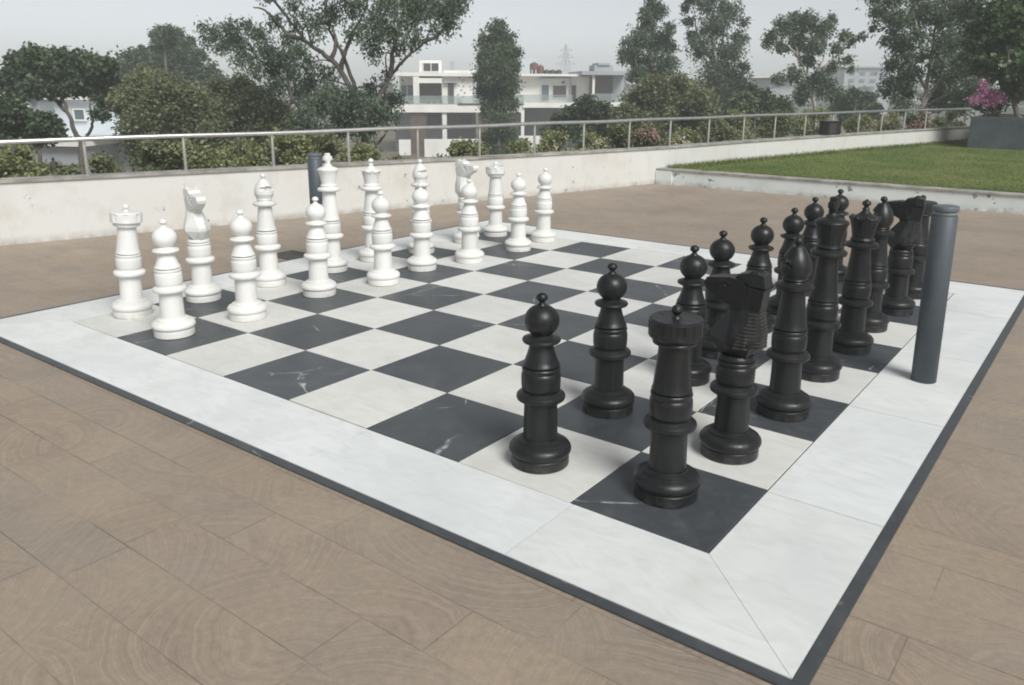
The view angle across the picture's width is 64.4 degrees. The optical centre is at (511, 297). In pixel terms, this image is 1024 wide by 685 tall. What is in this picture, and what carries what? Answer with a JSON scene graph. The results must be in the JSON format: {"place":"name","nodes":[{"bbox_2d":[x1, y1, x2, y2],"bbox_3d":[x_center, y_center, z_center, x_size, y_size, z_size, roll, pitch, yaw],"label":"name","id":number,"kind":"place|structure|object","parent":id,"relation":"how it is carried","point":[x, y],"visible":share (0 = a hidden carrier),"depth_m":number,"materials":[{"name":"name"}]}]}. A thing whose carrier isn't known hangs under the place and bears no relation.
{"place":"outdoors","nodes":[
{"label":"outdoors","id":0,"kind":"place"},
{"bbox_2d":[0,92,70,145],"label":"white house","id":1,"kind":"structure","parent":0,"point":[44,105],"depth_m":46.39,"materials":[{"name":"paint"}]},
{"bbox_2d":[0,0,1018,105],"label":"sky","id":2,"kind":"structure","parent":0,"point":[591,29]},
{"bbox_2d":[0,184,1023,684],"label":"terrace floor","id":3,"kind":"structure","parent":0,"point":[142,544],"depth_m":2.93,"materials":[{"name":"brown tile"}]},
{"bbox_2d":[277,250,305,259],"bbox_3d":[-2.183,-0.426,8.031,0.340,0.008,0.300,11,18,36],"label":"drain cover","id":4,"kind":"object","parent":3,"relation":"on","point":[290,254],"visible":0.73,"depth_m":8.03,"materials":[{"name":"metal"}]},
{"bbox_2d":[307,153,321,204],"bbox_3d":[-1.832,-0.852,7.657,0.137,1.011,0.137,11,18,36],"label":"bollard light","id":5,"kind":"object","parent":3,"relation":"on","point":[314,161],"visible":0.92,"depth_m":7.53,"materials":[{"name":"blue paint"}]},
{"bbox_2d":[0,220,1023,684],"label":"chessboard","id":6,"kind":"object","parent":3,"relation":"on","point":[400,402],"visible":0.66,"depth_m":4.10,"materials":[{"name":"tile"}]},
{"bbox_2d":[109,204,152,318],"bbox_3d":[-2.748,-0.271,5.830,0.279,0.813,0.279,10,17,26],"label":"chess rook","id":7,"kind":"object","parent":6,"relation":"on","point":[132,302],"visible":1,"depth_m":5.78,"materials":[{"name":"white plastic"}]},
{"bbox_2d":[151,219,195,339],"bbox_3d":[-2.271,-0.134,5.378,0.279,0.784,0.279,7,16,24],"label":"chess pawn","id":8,"kind":"object","parent":6,"relation":"on","point":[173,321],"visible":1,"depth_m":5.33,"materials":[{"name":"white plastic"}]},
{"bbox_2d":[183,186,221,302],"bbox_3d":[-2.407,-0.412,6.252,0.280,0.874,0.280,2,15,7],"label":"chess knight","id":9,"kind":"object","parent":6,"relation":"on","point":[202,287],"visible":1,"depth_m":6.20,"materials":[{"name":"white plastic"}]},
{"bbox_2d":[227,209,267,321],"bbox_3d":[-1.903,-0.237,5.774,0.279,0.784,0.279,11,18,34],"label":"chess pawn","id":10,"kind":"object","parent":6,"relation":"on","point":[247,305],"visible":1,"depth_m":5.73,"materials":[{"name":"white plastic"}]},
{"bbox_2d":[253,174,286,287],"bbox_3d":[-2.034,-0.563,6.734,0.279,0.923,0.279,14,20,42],"label":"chess bishop","id":11,"kind":"object","parent":6,"relation":"on","point":[267,246],"visible":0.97,"depth_m":6.69,"materials":[{"name":"white plastic"}]},
{"bbox_2d":[301,197,336,297],"bbox_3d":[-1.539,-0.408,6.427,0.279,0.784,0.279,-5,16,-21],"label":"chess pawn","id":12,"kind":"object","parent":6,"relation":"on","point":[319,283],"visible":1,"depth_m":6.38,"materials":[{"name":"white plastic"}]},
{"bbox_2d":[317,153,347,273],"bbox_3d":[-1.615,-0.755,7.223,0.279,1.048,0.279,11,18,35],"label":"chess king","id":13,"kind":"object","parent":6,"relation":"on","point":[329,189],"visible":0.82,"depth_m":7.17,"materials":[{"name":"white plastic"}]},
{"bbox_2d":[359,158,381,262],"bbox_3d":[-1.322,-0.833,7.676,0.279,0.970,0.279,8,17,25],"label":"chess queen","id":14,"kind":"object","parent":6,"relation":"on","point":[371,187],"visible":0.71,"depth_m":7.60,"materials":[{"name":"white plastic"}]},
{"bbox_2d":[367,190,399,286],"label":"chess pawn","id":15,"kind":"object","parent":6,"relation":"on","point":[383,272],"visible":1,"depth_m":6.75,"materials":[{"name":"white plastic"}]},
{"bbox_2d":[408,159,434,253],"bbox_3d":[-0.901,-0.905,8.048,0.279,0.923,0.279,15,20,42],"label":"chess bishop","id":16,"kind":"object","parent":6,"relation":"on","point":[420,174],"visible":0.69,"depth_m":7.94,"materials":[{"name":"white plastic"}]},
{"bbox_2d":[407,183,436,271],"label":"chess pawn","id":17,"kind":"object","parent":6,"relation":"on","point":[421,259],"visible":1,"depth_m":7.29,"materials":[{"name":"white plastic"}]},
{"bbox_2d":[453,159,479,243],"bbox_3d":[-0.484,-1.018,8.583,0.278,0.873,0.278,0,15,0],"label":"chess knight","id":18,"kind":"object","parent":6,"relation":"on","point":[465,169],"visible":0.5,"depth_m":8.50,"materials":[{"name":"white plastic"}]},
{"bbox_2d":[455,179,483,263],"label":"chess pawn","id":19,"kind":"object","parent":6,"relation":"on","point":[469,252],"visible":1,"depth_m":7.60,"materials":[{"name":"white plastic"}]},
{"bbox_2d":[483,162,507,236],"bbox_3d":[-0.182,-1.092,8.985,0.279,0.813,0.279,-9,17,-33],"label":"chess rook","id":20,"kind":"object","parent":6,"relation":"on","point":[495,206],"visible":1,"depth_m":8.93,"materials":[{"name":"white plastic"}]},
{"bbox_2d":[505,173,531,251],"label":"chess pawn","id":21,"kind":"object","parent":6,"relation":"on","point":[518,240],"visible":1,"depth_m":8.15,"materials":[{"name":"white plastic"}]},
{"bbox_2d":[509,292,570,473],"bbox_3d":[0.127,0.357,3.565,0.279,0.784,0.279,4,15,16],"label":"chess pawn","id":22,"kind":"object","parent":6,"relation":"on","point":[539,444],"visible":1,"depth_m":3.52,"materials":[{"name":"black plastic"}]},
{"bbox_2d":[531,168,555,242],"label":"chess pawn","id":23,"kind":"object","parent":6,"relation":"on","point":[543,232],"visible":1,"depth_m":8.64,"materials":[{"name":"white plastic"}]},
{"bbox_2d":[581,263,634,418],"bbox_3d":[0.501,0.204,4.149,0.279,0.784,0.279,9,17,29],"label":"chess pawn","id":24,"kind":"object","parent":6,"relation":"on","point":[607,394],"visible":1,"depth_m":4.10,"materials":[{"name":"black plastic"}]},
{"bbox_2d":[633,304,703,508],"bbox_3d":[0.641,0.420,3.278,0.279,0.813,0.279,2,15,7],"label":"chess rook","id":25,"kind":"object","parent":6,"relation":"on","point":[666,475],"visible":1,"depth_m":3.22,"materials":[{"name":"black plastic"}]},
{"bbox_2d":[676,245,711,386],"bbox_3d":[1.008,0.089,4.596,0.279,0.784,0.279,-8,17,-27],"label":"chess pawn","id":26,"kind":"object","parent":6,"relation":"on","point":[693,270],"visible":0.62,"depth_m":4.51,"materials":[{"name":"black plastic"}]},
{"bbox_2d":[702,230,734,358],"bbox_3d":[1.288,-0.031,5.056,0.279,0.784,0.279,-11,18,-38],"label":"chess pawn","id":27,"kind":"object","parent":6,"relation":"on","point":[722,250],"visible":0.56,"depth_m":4.99,"materials":[{"name":"black plastic"}]},
{"bbox_2d":[699,268,772,464],"bbox_3d":[1.005,0.293,3.651,0.279,0.875,0.282,-1,15,-6],"label":"chess knight","id":28,"kind":"object","parent":6,"relation":"on","point":[739,336],"visible":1,"depth_m":3.59,"materials":[{"name":"black plastic"}]},
{"bbox_2d":[746,217,774,333],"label":"chess pawn","id":29,"kind":"object","parent":6,"relation":"on","point":[762,235],"visible":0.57,"depth_m":5.47,"materials":[{"name":"black plastic"}]},
{"bbox_2d":[756,237,814,421],"bbox_3d":[1.405,0.149,4.106,0.279,0.923,0.279,1,15,3],"label":"chess bishop","id":30,"kind":"object","parent":6,"relation":"on","point":[782,397],"visible":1,"depth_m":4.06,"materials":[{"name":"black plastic"}]},
{"bbox_2d":[767,208,804,314],"bbox_3d":[2.043,-0.272,5.980,0.279,0.784,0.279,-12,19,-39],"label":"chess pawn","id":31,"kind":"object","parent":6,"relation":"on","point":[793,224],"visible":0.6,"depth_m":5.91,"materials":[{"name":"black plastic"}]},
{"bbox_2d":[801,197,823,296],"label":"chess pawn","id":32,"kind":"object","parent":6,"relation":"on","point":[814,210],"visible":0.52,"depth_m":6.46,"materials":[{"name":"black plastic"}]},
{"bbox_2d":[801,196,849,382],"bbox_3d":[1.781,-0.054,4.636,0.279,1.048,0.279,14,20,41],"label":"chess king","id":33,"kind":"object","parent":6,"relation":"on","point":[823,364],"visible":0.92,"depth_m":4.59,"materials":[{"name":"black plastic"}]},
{"bbox_2d":[828,189,848,281],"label":"chess pawn","id":34,"kind":"object","parent":6,"relation":"on","point":[844,205],"visible":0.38,"depth_m":6.96,"materials":[{"name":"black plastic"}]},
{"bbox_2d":[832,199,881,354],"bbox_3d":[2.177,-0.139,5.118,0.279,0.970,0.279,4,15,12],"label":"chess queen","id":35,"kind":"object","parent":6,"relation":"on","point":[851,336],"visible":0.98,"depth_m":5.07,"materials":[{"name":"black plastic"}]},
{"bbox_2d":[865,196,894,332],"bbox_3d":[2.492,-0.236,5.582,0.279,0.923,0.279,2,15,7],"label":"chess bishop","id":36,"kind":"object","parent":6,"relation":"on","point":[877,320],"visible":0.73,"depth_m":5.52,"materials":[{"name":"black plastic"}]},
{"bbox_2d":[881,196,925,315],"bbox_3d":[2.860,-0.320,6.007,0.303,0.873,0.279,9,17,31],"label":"chess knight","id":37,"kind":"object","parent":6,"relation":"on","point":[903,242],"visible":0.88,"depth_m":5.93,"materials":[{"name":"black plastic"}]},
{"bbox_2d":[908,195,937,299],"bbox_3d":[3.223,-0.412,6.478,0.279,0.813,0.279,9,17,30],"label":"chess rook","id":38,"kind":"object","parent":6,"relation":"on","point":[915,283],"visible":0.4,"depth_m":6.42,"materials":[{"name":"black plastic"}]},
{"bbox_2d":[911,204,959,383],"bbox_3d":[2.375,-0.016,4.574,0.137,1.011,0.137,11,18,36],"label":"bollard light","id":39,"kind":"object","parent":6,"relation":"on","point":[936,277],"visible":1,"depth_m":4.52,"materials":[{"name":"grey paint"}]},
{"bbox_2d":[655,167,1023,214],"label":"lawn kerb","id":40,"kind":"structure","parent":3,"relation":"on","point":[990,201],"depth_m":12.16,"materials":[{"name":"beige paint"}]},
{"bbox_2d":[518,58,536,73],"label":"pale block","id":41,"kind":"structure","parent":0,"point":[526,64],"depth_m":129.32,"materials":[{"name":"paint"}]},
{"bbox_2d":[556,44,574,73],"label":"transmission tower","id":42,"kind":"structure","parent":0,"point":[565,50],"depth_m":207.82,"materials":[{"name":"grey metal"}]},
{"bbox_2d":[265,95,1010,163],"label":"ground","id":43,"kind":"structure","parent":0,"point":[387,144],"depth_m":106.24,"materials":[{"name":"green plant"}]},
{"bbox_2d":[0,136,52,177],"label":"garden shrub","id":44,"kind":"object","parent":43,"relation":"on","point":[17,160],"visible":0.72,"depth_m":11.23,"materials":[{"name":"green plant"}]},
{"bbox_2d":[0,90,72,161],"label":"bushy tree","id":45,"kind":"object","parent":43,"relation":"on","point":[18,120],"visible":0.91,"depth_m":18.62,"materials":[{"name":"green plant"}]},
{"bbox_2d":[31,157,81,176],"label":"garden shrub","id":46,"kind":"object","parent":43,"relation":"on","point":[60,168],"visible":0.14,"depth_m":11.67,"materials":[{"name":"green plant"}]},
{"bbox_2d":[0,41,125,173],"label":"spreading tree","id":47,"kind":"object","parent":43,"relation":"on","point":[37,72],"visible":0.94,"depth_m":25.65,"materials":[{"name":"green plant"}]},
{"bbox_2d":[77,150,128,173],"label":"garden shrub","id":48,"kind":"object","parent":43,"relation":"on","point":[102,163],"visible":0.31,"depth_m":11.64,"materials":[{"name":"green plant"}]},
{"bbox_2d":[32,87,228,173],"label":"pale blue house","id":49,"kind":"structure","parent":43,"relation":"on","point":[65,153],"depth_m":41.25,"materials":[{"name":"paint"}]},
{"bbox_2d":[72,108,86,120],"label":"window","id":50,"kind":"structure","parent":49,"relation":"in","point":[79,114],"depth_m":41.42,"materials":[{"name":"white paint"}]},
{"bbox_2d":[115,146,131,171],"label":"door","id":51,"kind":"structure","parent":49,"relation":"in","point":[122,156],"depth_m":41.40,"materials":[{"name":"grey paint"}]},
{"bbox_2d":[132,131,187,171],"bbox_3d":[-5.245,0.611,12.483,0.943,6.212,1.005,6,16,20],"label":"garden shrub","id":52,"kind":"object","parent":43,"relation":"on","point":[156,154],"visible":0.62,"depth_m":11.64,"materials":[{"name":"green plant"}]},
{"bbox_2d":[103,62,233,171],"bbox_3d":[-9.811,-2.957,23.509,4.191,7.474,2.932,11,18,36],"label":"bushy tree","id":53,"kind":"object","parent":43,"relation":"on","point":[148,100],"visible":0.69,"depth_m":22.41,"materials":[{"name":"green plant"}]},
{"bbox_2d":[109,44,228,89],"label":"domed tree","id":54,"kind":"object","parent":43,"relation":"on","point":[192,67],"visible":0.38,"depth_m":49.14,"materials":[{"name":"green plant"}]},
{"bbox_2d":[146,22,196,72],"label":"feathery tree","id":55,"kind":"object","parent":43,"relation":"on","point":[170,39],"visible":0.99,"depth_m":43.94,"materials":[{"name":"green plant"}]},
{"bbox_2d":[164,138,225,168],"bbox_3d":[-4.373,0.704,12.322,0.851,6.122,1.326,-11,19,-38],"label":"garden shrub","id":56,"kind":"object","parent":43,"relation":"on","point":[200,157],"visible":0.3,"depth_m":11.30,"materials":[{"name":"green plant"}]},
{"bbox_2d":[210,136,271,167],"bbox_3d":[-4.080,0.548,12.907,0.881,6.126,1.265,-7,16,-25],"label":"garden shrub","id":57,"kind":"object","parent":43,"relation":"on","point":[250,152],"visible":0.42,"depth_m":12.09,"materials":[{"name":"green plant"}]},
{"bbox_2d":[192,13,314,138],"bbox_3d":[-6.978,-3.714,23.812,4.623,8.803,2.861,11,18,36],"label":"slender gum tree","id":58,"kind":"object","parent":43,"relation":"on","point":[270,54],"visible":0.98,"depth_m":22.71,"materials":[{"name":"green plant"}]},
{"bbox_2d":[201,68,305,163],"bbox_3d":[-8.022,-3.294,25.119,2.974,7.320,3.995,-7,17,-27],"label":"bushy tree","id":59,"kind":"object","parent":43,"relation":"on","point":[245,105],"visible":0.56,"depth_m":23.73,"materials":[{"name":"green plant"}]},
{"bbox_2d":[259,126,317,165],"bbox_3d":[-3.624,0.249,13.892,0.958,6.208,1.194,-1,15,-4],"label":"garden shrub","id":60,"kind":"object","parent":43,"relation":"on","point":[296,150],"visible":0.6,"depth_m":12.97,"materials":[{"name":"green plant"}]},
{"bbox_2d":[304,127,344,162],"bbox_3d":[-3.214,0.214,14.084,1.126,6.182,1.107,11,18,36],"label":"garden shrub","id":61,"kind":"object","parent":43,"relation":"on","point":[323,143],"visible":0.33,"depth_m":13.21,"materials":[{"name":"green plant"}]},
{"bbox_2d":[332,138,382,161],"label":"garden shrub","id":62,"kind":"object","parent":43,"relation":"on","point":[361,151],"visible":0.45,"depth_m":12.59,"materials":[{"name":"green plant"}]},
{"bbox_2d":[253,0,473,146],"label":"open gum tree","id":63,"kind":"object","parent":43,"relation":"on","point":[412,12],"visible":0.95,"depth_m":19.09,"materials":[{"name":"green plant"}]},
{"bbox_2d":[393,60,523,156],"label":"white villa","id":64,"kind":"object","parent":43,"relation":"on","point":[434,93],"visible":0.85,"depth_m":80.79,"materials":[{"name":"paint"}]},
{"bbox_2d":[400,84,413,100],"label":"window","id":65,"kind":"structure","parent":64,"relation":"in","point":[407,89],"depth_m":82.58,"materials":[{"name":"grey glass"}]},
{"bbox_2d":[423,62,438,71],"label":"window","id":66,"kind":"structure","parent":64,"relation":"in","point":[427,66],"depth_m":82.74,"materials":[{"name":"white paint"}]},
{"bbox_2d":[427,112,440,125],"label":"window","id":67,"kind":"structure","parent":64,"relation":"in","point":[433,118],"depth_m":83.96,"materials":[{"name":"grey glass"}]},
{"bbox_2d":[448,83,453,103],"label":"door","id":68,"kind":"structure","parent":64,"relation":"in","point":[450,85],"depth_m":80.79,"materials":[{"name":"grey glass"}]},
{"bbox_2d":[460,115,471,123],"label":"window","id":69,"kind":"structure","parent":64,"relation":"in","point":[464,119],"depth_m":85.31,"materials":[{"name":"grey glass"}]},
{"bbox_2d":[445,136,491,156],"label":"garden shrub","id":70,"kind":"object","parent":43,"relation":"on","point":[463,147],"visible":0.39,"depth_m":14.12,"materials":[{"name":"green plant"}]},
{"bbox_2d":[0,126,969,245],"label":"parapet wall","id":71,"kind":"structure","parent":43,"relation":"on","point":[35,209],"depth_m":10.27,"materials":[{"name":"beige paint"}]},
{"bbox_2d":[0,106,1023,175],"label":"railing","id":72,"kind":"object","parent":71,"relation":"on","point":[182,136],"visible":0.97,"depth_m":11.10,"materials":[{"name":"metal"}]},
{"bbox_2d":[819,121,842,134],"bbox_3d":[6.867,-3.669,17.556,0.540,0.290,0.242,-11,19,-37],"label":"equipment box","id":73,"kind":"object","parent":71,"relation":"on","point":[829,127],"visible":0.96,"depth_m":17.42,"materials":[{"name":"grey metal"}]},
{"bbox_2d":[469,16,525,154],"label":"columnar tree","id":74,"kind":"object","parent":43,"relation":"on","point":[501,52],"visible":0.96,"depth_m":41.76,"materials":[{"name":"green plant"}]},
{"bbox_2d":[0,78,1023,121],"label":"distant wood","id":75,"kind":"object","parent":43,"relation":"on","point":[864,88],"visible":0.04,"depth_m":176.77,"materials":[{"name":"green plant"}]},
{"bbox_2d":[504,137,546,153],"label":"garden shrub","id":76,"kind":"object","parent":43,"relation":"on","point":[520,145],"visible":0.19,"depth_m":14.75,"materials":[{"name":"green plant"}]},
{"bbox_2d":[537,129,571,151],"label":"garden shrub","id":77,"kind":"object","parent":43,"relation":"on","point":[552,139],"visible":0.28,"depth_m":15.26,"materials":[{"name":"green plant"}]},
{"bbox_2d":[507,63,629,151],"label":"white villa","id":78,"kind":"object","parent":43,"relation":"on","point":[543,97],"visible":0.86,"depth_m":85.98,"materials":[{"name":"paint"}]},
{"bbox_2d":[541,84,549,101],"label":"door","id":79,"kind":"structure","parent":78,"relation":"in","point":[545,88],"depth_m":85.91,"materials":[{"name":"white paint"}]},
{"bbox_2d":[552,85,566,97],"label":"window","id":80,"kind":"structure","parent":78,"relation":"in","point":[558,91],"depth_m":86.00,"materials":[{"name":"grey glass"}]},
{"bbox_2d":[539,93,615,147],"bbox_3d":[3.046,-5.125,33.712,2.969,6.602,3.623,11,18,36],"label":"round shrub tree","id":81,"kind":"object","parent":43,"relation":"on","point":[587,107],"visible":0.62,"depth_m":32.26,"materials":[{"name":"green plant"}]},
{"bbox_2d":[568,129,610,150],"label":"garden shrub","id":82,"kind":"object","parent":43,"relation":"on","point":[593,141],"visible":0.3,"depth_m":16.12,"materials":[{"name":"green plant"}]},
{"bbox_2d":[605,122,640,148],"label":"garden shrub","id":83,"kind":"object","parent":43,"relation":"on","point":[618,134],"visible":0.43,"depth_m":16.82,"materials":[{"name":"green plant"}]},
{"bbox_2d":[614,0,683,87],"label":"tall gum tree","id":84,"kind":"object","parent":43,"relation":"on","point":[645,33],"visible":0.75,"depth_m":37.86,"materials":[{"name":"green plant"}]},
{"bbox_2d":[634,121,671,146],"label":"garden shrub","id":85,"kind":"object","parent":43,"relation":"on","point":[647,135],"visible":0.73,"depth_m":16.80,"materials":[{"name":"pink plant"}]},
{"bbox_2d":[606,68,720,142],"bbox_3d":[5.545,-4.724,30.523,4.109,7.478,3.556,2,15,5],"label":"bushy tree","id":86,"kind":"object","parent":43,"relation":"on","point":[663,96],"visible":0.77,"depth_m":29.36,"materials":[{"name":"green plant"}]},
{"bbox_2d":[662,125,701,145],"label":"garden shrub","id":87,"kind":"object","parent":43,"relation":"on","point":[686,136],"visible":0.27,"depth_m":17.95,"materials":[{"name":"green plant"}]},
{"bbox_2d":[697,115,735,142],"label":"garden shrub","id":88,"kind":"object","parent":43,"relation":"on","point":[721,129],"visible":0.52,"depth_m":19.04,"materials":[{"name":"green plant"}]},
{"bbox_2d":[678,0,755,121],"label":"tall gum tree","id":89,"kind":"object","parent":43,"relation":"on","point":[723,77],"visible":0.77,"depth_m":39.66,"materials":[{"name":"green plant"}]},
{"bbox_2d":[726,109,759,140],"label":"garden shrub","id":90,"kind":"object","parent":43,"relation":"on","point":[737,123],"visible":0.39,"depth_m":19.69,"materials":[{"name":"green plant"}]},
{"bbox_2d":[722,82,797,137],"bbox_3d":[10.347,-5.576,34.684,2.733,7.027,3.388,11,18,36],"label":"round shrub tree","id":91,"kind":"object","parent":43,"relation":"on","point":[753,99],"visible":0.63,"depth_m":33.73,"materials":[{"name":"green plant"}]},
{"bbox_2d":[752,109,803,138],"bbox_3d":[6.744,-1.759,21.486,1.188,6.316,1.392,11,18,36],"label":"garden shrub","id":92,"kind":"object","parent":43,"relation":"on","point":[784,125],"visible":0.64,"depth_m":20.73,"materials":[{"name":"green plant"}]},
{"bbox_2d":[760,7,868,126],"bbox_3d":[13.144,-7.772,36.726,4.148,10.266,3.982,11,18,36],"label":"airy gum tree","id":93,"kind":"object","parent":43,"relation":"on","point":[791,24],"visible":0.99,"depth_m":35.79,"materials":[{"name":"green plant"}]},
{"bbox_2d":[791,103,845,136],"bbox_3d":[7.972,-1.974,22.039,1.503,6.462,1.359,11,18,36],"label":"garden shrub","id":94,"kind":"object","parent":43,"relation":"on","point":[813,130],"visible":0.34,"depth_m":21.53,"materials":[{"name":"green plant"}]},
{"bbox_2d":[810,66,891,117],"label":"apartment block","id":95,"kind":"structure","parent":43,"relation":"on","point":[867,76],"depth_m":169.94,"materials":[{"name":"grey paint"}]},
{"bbox_2d":[825,86,884,127],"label":"round shrub tree","id":96,"kind":"object","parent":43,"relation":"on","point":[855,99],"visible":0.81,"depth_m":43.85,"materials":[{"name":"green plant"}]},
{"bbox_2d":[841,114,879,132],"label":"garden shrub","id":97,"kind":"object","parent":43,"relation":"on","point":[866,124],"visible":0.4,"depth_m":22.29,"materials":[{"name":"green plant"}]},
{"bbox_2d":[876,109,902,130],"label":"garden shrub","id":98,"kind":"object","parent":43,"relation":"on","point":[891,121],"visible":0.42,"depth_m":22.87,"materials":[{"name":"green plant"}]},
{"bbox_2d":[903,111,935,129],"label":"garden shrub","id":99,"kind":"object","parent":43,"relation":"on","point":[914,121],"visible":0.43,"depth_m":23.14,"materials":[{"name":"green plant"}]},
{"bbox_2d":[855,0,997,120],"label":"gum tree","id":100,"kind":"object","parent":43,"relation":"on","point":[953,72],"visible":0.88,"depth_m":24.43,"materials":[{"name":"green plant"}]},
{"bbox_2d":[931,110,966,127],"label":"garden shrub","id":101,"kind":"object","parent":43,"relation":"on","point":[937,121],"visible":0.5,"depth_m":23.79,"materials":[{"name":"green plant"}]},
{"bbox_2d":[748,78,792,127],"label":"flat roofed house","id":102,"kind":"structure","parent":0,"point":[784,90],"depth_m":120.36,"materials":[{"name":"grey paint"}]},
{"bbox_2d":[666,138,1023,192],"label":"lawn","id":103,"kind":"structure","parent":0,"point":[918,149],"depth_m":14.55,"materials":[{"name":"green plant"}]},
{"bbox_2d":[967,114,1023,149],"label":"planter box","id":104,"kind":"object","parent":103,"relation":"on","point":[1004,131],"visible":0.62,"depth_m":18.77,"materials":[{"name":"grey concrete"}]},
{"bbox_2d":[963,77,1011,116],"bbox_3d":[11.381,-4.722,19.449,0.960,1.078,1.138,11,18,36],"label":"bougainvillea","id":105,"kind":"object","parent":104,"relation":"in","point":[987,99],"visible":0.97,"depth_m":19.32,"materials":[{"name":"pink plant"}]},
{"bbox_2d":[956,0,1023,117],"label":"broadleaf tree","id":106,"kind":"object","parent":104,"relation":"in","point":[999,55],"visible":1,"depth_m":19.10,"materials":[{"name":"green plant"}]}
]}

